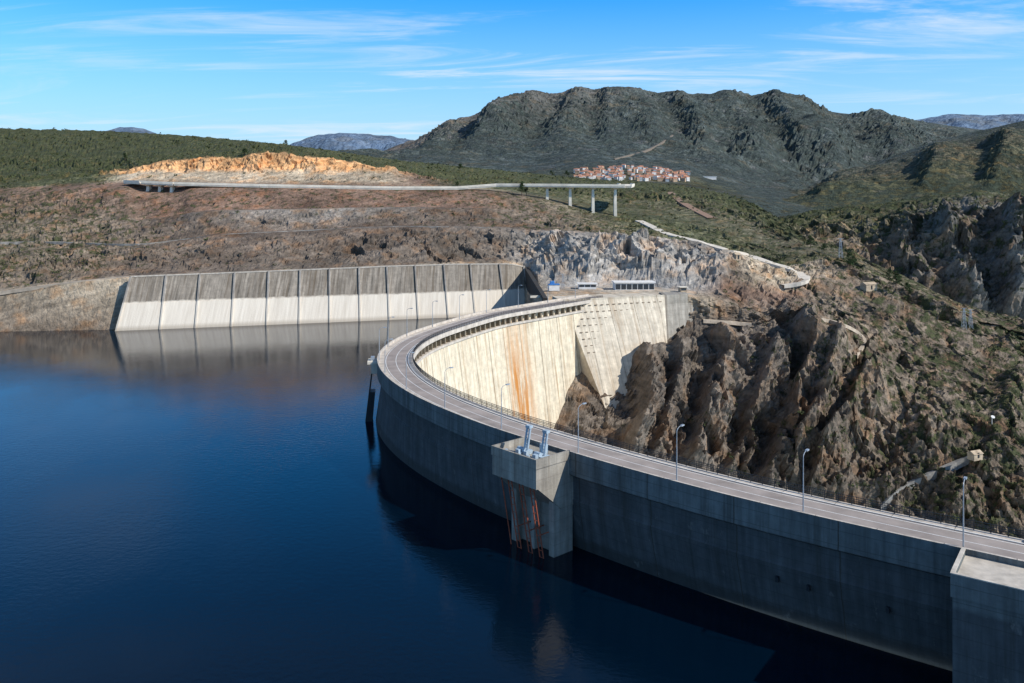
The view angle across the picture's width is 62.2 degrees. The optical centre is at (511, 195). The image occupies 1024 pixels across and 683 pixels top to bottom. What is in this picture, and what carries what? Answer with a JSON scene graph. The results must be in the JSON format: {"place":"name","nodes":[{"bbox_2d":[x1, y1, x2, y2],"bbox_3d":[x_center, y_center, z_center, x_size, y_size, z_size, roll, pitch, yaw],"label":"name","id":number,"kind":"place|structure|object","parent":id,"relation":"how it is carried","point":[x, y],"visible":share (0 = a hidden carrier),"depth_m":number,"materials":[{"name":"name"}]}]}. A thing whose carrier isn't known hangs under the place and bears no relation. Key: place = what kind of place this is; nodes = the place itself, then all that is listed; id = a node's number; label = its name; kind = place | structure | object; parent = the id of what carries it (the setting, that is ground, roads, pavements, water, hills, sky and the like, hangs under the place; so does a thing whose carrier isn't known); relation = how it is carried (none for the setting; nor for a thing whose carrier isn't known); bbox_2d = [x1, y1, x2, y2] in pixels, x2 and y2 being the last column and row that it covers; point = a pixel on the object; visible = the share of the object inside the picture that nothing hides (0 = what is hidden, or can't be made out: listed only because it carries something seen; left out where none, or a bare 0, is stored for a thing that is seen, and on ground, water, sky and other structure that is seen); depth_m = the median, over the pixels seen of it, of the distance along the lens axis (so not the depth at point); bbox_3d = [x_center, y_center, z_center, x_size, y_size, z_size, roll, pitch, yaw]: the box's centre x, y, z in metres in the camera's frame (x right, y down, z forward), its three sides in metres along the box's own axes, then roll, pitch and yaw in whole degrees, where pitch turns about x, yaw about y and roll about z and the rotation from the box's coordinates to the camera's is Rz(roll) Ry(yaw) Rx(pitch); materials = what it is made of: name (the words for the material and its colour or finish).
{"place":"outdoors","nodes":[
{"label":"outdoors","id":0,"kind":"place"},
{"bbox_2d":[0,317,952,682],"bbox_3d":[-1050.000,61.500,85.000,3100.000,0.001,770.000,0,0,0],"label":"reservoir water","id":1,"kind":"structure","parent":0,"point":[258,503],"depth_m":143.85,"materials":[{"name":"blue liquid"}]},
{"bbox_2d":[491,424,572,558],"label":"intake tower","id":2,"kind":"structure","parent":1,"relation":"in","point":[538,480],"depth_m":145.86,"materials":[{"name":"concrete"}]},
{"bbox_2d":[0,128,1023,538],"bbox_3d":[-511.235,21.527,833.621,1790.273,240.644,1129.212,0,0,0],"label":"terrain","id":3,"kind":"structure","parent":0,"point":[696,370],"depth_m":425.74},
{"bbox_2d":[0,276,128,294],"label":"dirt track","id":4,"kind":"structure","parent":3,"relation":"on","point":[22,289],"depth_m":400.55,"materials":[{"name":"beige soil"}]},
{"bbox_2d":[0,226,489,245],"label":"dirt track","id":5,"kind":"structure","parent":3,"relation":"on","point":[48,242],"depth_m":500.00,"materials":[{"name":"brown soil"}]},
{"bbox_2d":[115,263,525,330],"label":"buttresses","id":6,"kind":"structure","parent":3,"relation":"on","point":[164,293],"depth_m":414.85,"materials":[{"name":"concrete"}]},
{"bbox_2d":[117,264,524,330],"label":"retaining wall","id":7,"kind":"structure","parent":3,"relation":"on","point":[142,307],"depth_m":417.88,"materials":[{"name":"grey concrete"}]},
{"bbox_2d":[132,263,524,276],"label":"coping","id":8,"kind":"object","parent":7,"relation":"on","point":[328,268],"visible":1,"depth_m":426.98,"materials":[{"name":"grey concrete"}]},
{"bbox_2d":[0,127,735,197],"bbox_3d":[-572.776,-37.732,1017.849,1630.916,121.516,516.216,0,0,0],"label":"hillside shrubs","id":9,"kind":"object","parent":3,"relation":"on","point":[207,146],"visible":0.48,"depth_m":952.03,"materials":[{"name":"green plant"}]},
{"bbox_2d":[123,180,634,215],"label":"viaduct","id":10,"kind":"object","parent":3,"relation":"on","point":[173,185],"visible":0.93,"depth_m":593.31,"materials":[{"name":"concrete"}]},
{"bbox_2d":[0,147,896,273],"bbox_3d":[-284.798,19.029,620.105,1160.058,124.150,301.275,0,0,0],"label":"hillside shrubs","id":11,"kind":"object","parent":3,"relation":"on","point":[581,201],"visible":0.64,"depth_m":583.11,"materials":[{"name":"green plant"}]},
{"bbox_2d":[0,239,1023,527],"bbox_3d":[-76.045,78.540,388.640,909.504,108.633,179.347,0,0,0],"label":"hillside shrubs","id":12,"kind":"object","parent":3,"relation":"on","point":[802,367],"visible":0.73,"depth_m":357.71,"materials":[{"name":"green plant"}]},
{"bbox_2d":[517,181,525,195],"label":"pine tree","id":13,"kind":"object","parent":3,"relation":"on","point":[521,187],"visible":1,"depth_m":596.33,"materials":[{"name":"green plant"}]},
{"bbox_2d":[524,267,547,300],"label":"wing wall","id":14,"kind":"structure","parent":3,"relation":"on","point":[533,287],"depth_m":421.46,"materials":[{"name":"concrete"}]},
{"bbox_2d":[548,281,559,290],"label":"equipment kiosk","id":15,"kind":"object","parent":3,"relation":"on","point":[552,286],"visible":0.98,"depth_m":403.56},
{"bbox_2d":[578,284,595,288],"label":"walls","id":16,"kind":"structure","parent":3,"relation":"on","point":[584,287],"depth_m":412.50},
{"bbox_2d":[577,282,596,283],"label":"roof","id":17,"kind":"structure","parent":16,"relation":"on","point":[586,283],"depth_m":413.04,"materials":[{"name":"white metal"}]},
{"bbox_2d":[579,285,595,286],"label":"windows","id":18,"kind":"structure","parent":16,"relation":"attached to","point":[587,285],"depth_m":412.42,"materials":[{"name":"black glass"}]},
{"bbox_2d":[611,280,655,289],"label":"visitor pavilion","id":19,"kind":"structure","parent":3,"relation":"on","point":[633,284],"depth_m":408.56,"materials":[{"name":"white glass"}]},
{"bbox_2d":[616,284,653,288],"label":"windows","id":20,"kind":"structure","parent":19,"relation":"in","point":[618,286],"depth_m":408.37,"materials":[{"name":"grey glass"}]},
{"bbox_2d":[677,286,686,292],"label":"control hut","id":21,"kind":"object","parent":3,"relation":"on","point":[682,288],"visible":0.91,"depth_m":400.62,"materials":[{"name":"beige concrete"}]},
{"bbox_2d":[668,192,714,218],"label":"dirt track","id":22,"kind":"structure","parent":3,"relation":"on","point":[699,212],"depth_m":627.30,"materials":[{"name":"brown soil"}]},
{"bbox_2d":[376,292,1023,670],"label":"arch dam","id":23,"kind":"structure","parent":3,"relation":"on","point":[877,578],"depth_m":138.66,"materials":[{"name":"concrete"}]},
{"bbox_2d":[365,356,376,421],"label":"gate platform","id":24,"kind":"structure","parent":23,"relation":"attached to","point":[372,361],"depth_m":231.06,"materials":[{"name":"concrete"}]},
{"bbox_2d":[379,327,386,359],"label":"street lamp","id":25,"kind":"object","parent":23,"relation":"on","point":[379,342],"visible":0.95,"depth_m":231.26,"materials":[{"name":"grey metal"}]},
{"bbox_2d":[406,352,414,389],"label":"street lamp","id":26,"kind":"object","parent":23,"relation":"on","point":[406,370],"visible":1,"depth_m":193.48,"materials":[{"name":"grey metal"}]},
{"bbox_2d":[444,367,452,407],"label":"street lamp","id":27,"kind":"object","parent":23,"relation":"on","point":[444,389],"visible":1,"depth_m":176.36,"materials":[{"name":"grey metal"}]},
{"bbox_2d":[501,383,509,428],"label":"street lamp","id":28,"kind":"object","parent":23,"relation":"on","point":[501,404],"visible":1,"depth_m":160.38,"materials":[{"name":"grey metal"}]},
{"bbox_2d":[578,402,586,452],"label":"street lamp","id":29,"kind":"object","parent":23,"relation":"on","point":[578,425],"visible":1,"depth_m":145.55,"materials":[{"name":"grey metal"}]},
{"bbox_2d":[676,424,684,479],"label":"street lamp","id":30,"kind":"object","parent":23,"relation":"on","point":[681,425],"visible":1,"depth_m":131.50,"materials":[{"name":"grey metal"}]},
{"bbox_2d":[802,449,808,511],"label":"street lamp","id":31,"kind":"object","parent":23,"relation":"on","point":[806,450],"visible":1,"depth_m":118.49,"materials":[{"name":"grey metal"}]},
{"bbox_2d":[962,476,966,546],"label":"street lamp","id":32,"kind":"object","parent":23,"relation":"on","point":[965,478],"visible":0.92,"depth_m":106.57,"materials":[{"name":"grey metal"}]},
{"bbox_2d":[950,548,1023,682],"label":"intake platform","id":33,"kind":"structure","parent":23,"relation":"attached to","point":[988,619],"depth_m":97.62,"materials":[{"name":"concrete"}]},
{"bbox_2d":[703,319,751,326],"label":"dirt track","id":34,"kind":"structure","parent":3,"relation":"on","point":[728,322],"depth_m":383.51,"materials":[{"name":"beige soil"}]},
{"bbox_2d":[732,252,740,260],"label":"stone hut","id":35,"kind":"object","parent":3,"relation":"on","point":[737,256],"visible":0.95,"depth_m":436.36,"materials":[{"name":"stone"}]},
{"bbox_2d":[804,235,817,247],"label":"pine tree","id":36,"kind":"object","parent":3,"relation":"on","point":[809,240],"visible":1,"depth_m":484.68,"materials":[{"name":"green plant"}]},
{"bbox_2d":[810,316,866,358],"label":"dirt track","id":37,"kind":"structure","parent":3,"relation":"on","point":[861,347],"depth_m":373.90,"materials":[{"name":"beige soil"}]},
{"bbox_2d":[837,238,843,257],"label":"transmission pylon","id":38,"kind":"object","parent":3,"relation":"on","point":[839,255],"visible":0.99,"depth_m":464.09,"materials":[{"name":"grey metal"}]},
{"bbox_2d":[846,252,856,270],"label":"pine tree","id":39,"kind":"object","parent":3,"relation":"on","point":[850,263],"visible":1,"depth_m":432.99,"materials":[{"name":"green plant"}]},
{"bbox_2d":[860,282,876,291],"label":"stone hut","id":40,"kind":"object","parent":3,"relation":"on","point":[868,286],"visible":1,"depth_m":419.15,"materials":[{"name":"stone"}]},
{"bbox_2d":[885,269,891,277],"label":"pine tree","id":41,"kind":"object","parent":3,"relation":"on","point":[888,274],"visible":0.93,"depth_m":437.44,"materials":[{"name":"green plant"}]},
{"bbox_2d":[889,270,900,291],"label":"pine tree","id":42,"kind":"object","parent":3,"relation":"on","point":[897,276],"visible":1,"depth_m":417.00,"materials":[{"name":"green plant"}]},
{"bbox_2d":[904,282,911,294],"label":"pine tree","id":43,"kind":"object","parent":3,"relation":"on","point":[907,285],"visible":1,"depth_m":422.52,"materials":[{"name":"green plant"}]},
{"bbox_2d":[881,456,969,510],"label":"concrete stairway","id":44,"kind":"object","parent":3,"relation":"on","point":[957,464],"visible":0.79,"depth_m":324.90,"materials":[{"name":"grey concrete"}]},
{"bbox_2d":[960,308,966,327],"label":"transmission pylon","id":45,"kind":"object","parent":3,"relation":"on","point":[964,315],"visible":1,"depth_m":403.90,"materials":[{"name":"grey metal"}]},
{"bbox_2d":[967,453,982,460],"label":"walls","id":46,"kind":"structure","parent":3,"relation":"on","point":[972,457],"depth_m":320.30,"materials":[{"name":"beige concrete"}]},
{"bbox_2d":[966,449,983,454],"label":"roof","id":47,"kind":"structure","parent":46,"relation":"on","point":[974,452],"depth_m":320.65,"materials":[{"name":"beige stone"}]},
{"bbox_2d":[0,0,1023,144],"label":"sky","id":48,"kind":"structure","parent":0,"point":[268,71],"materials":[{"name":"blue"}]},
{"bbox_2d":[108,114,1023,150],"bbox_3d":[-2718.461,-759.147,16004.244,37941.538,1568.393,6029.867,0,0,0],"label":"distant mountains","id":49,"kind":"structure","parent":0,"point":[342,141],"depth_m":15088.96,"materials":[{"name":"stone"}]},
{"bbox_2d":[338,86,979,217],"bbox_3d":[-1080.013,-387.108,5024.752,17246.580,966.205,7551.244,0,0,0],"label":"mountain","id":50,"kind":"structure","parent":0,"point":[769,150],"depth_m":4333.80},
{"bbox_2d":[614,135,672,159],"bbox_3d":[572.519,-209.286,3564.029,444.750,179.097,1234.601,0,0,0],"label":"dirt track","id":51,"kind":"structure","parent":50,"relation":"on","point":[651,148],"depth_m":3448.18,"materials":[{"name":"beige soil"}]},
{"bbox_2d":[573,164,716,181],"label":"village","id":52,"kind":"object","parent":50,"relation":"on","point":[617,172],"visible":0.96,"depth_m":2506.16,"materials":[{"name":"ceramic"}]},
{"bbox_2d":[635,220,752,255],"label":"mountain road","id":53,"kind":"structure","parent":0,"point":[651,226],"depth_m":483.52,"materials":[{"name":"grey asphalt"}]},
{"bbox_2d":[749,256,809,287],"bbox_3d":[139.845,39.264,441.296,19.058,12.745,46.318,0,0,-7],"label":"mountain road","id":54,"kind":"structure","parent":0,"point":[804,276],"depth_m":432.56,"materials":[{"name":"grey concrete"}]},
{"bbox_2d":[778,190,1023,319],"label":"rocky hill","id":55,"kind":"structure","parent":0,"point":[942,242],"depth_m":667.39,"materials":[{"name":"grey stone"}]},
{"bbox_2d":[778,193,1023,299],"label":"hillside shrubs","id":56,"kind":"object","parent":55,"relation":"on","point":[905,246],"visible":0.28,"depth_m":734.51,"materials":[{"name":"green plant"}]},
{"bbox_2d":[783,121,1023,209],"bbox_3d":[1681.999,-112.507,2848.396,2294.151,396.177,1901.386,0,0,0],"label":"hill spur","id":57,"kind":"structure","parent":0,"point":[991,159],"depth_m":2263.89,"materials":[{"name":"green plant"}]}
]}

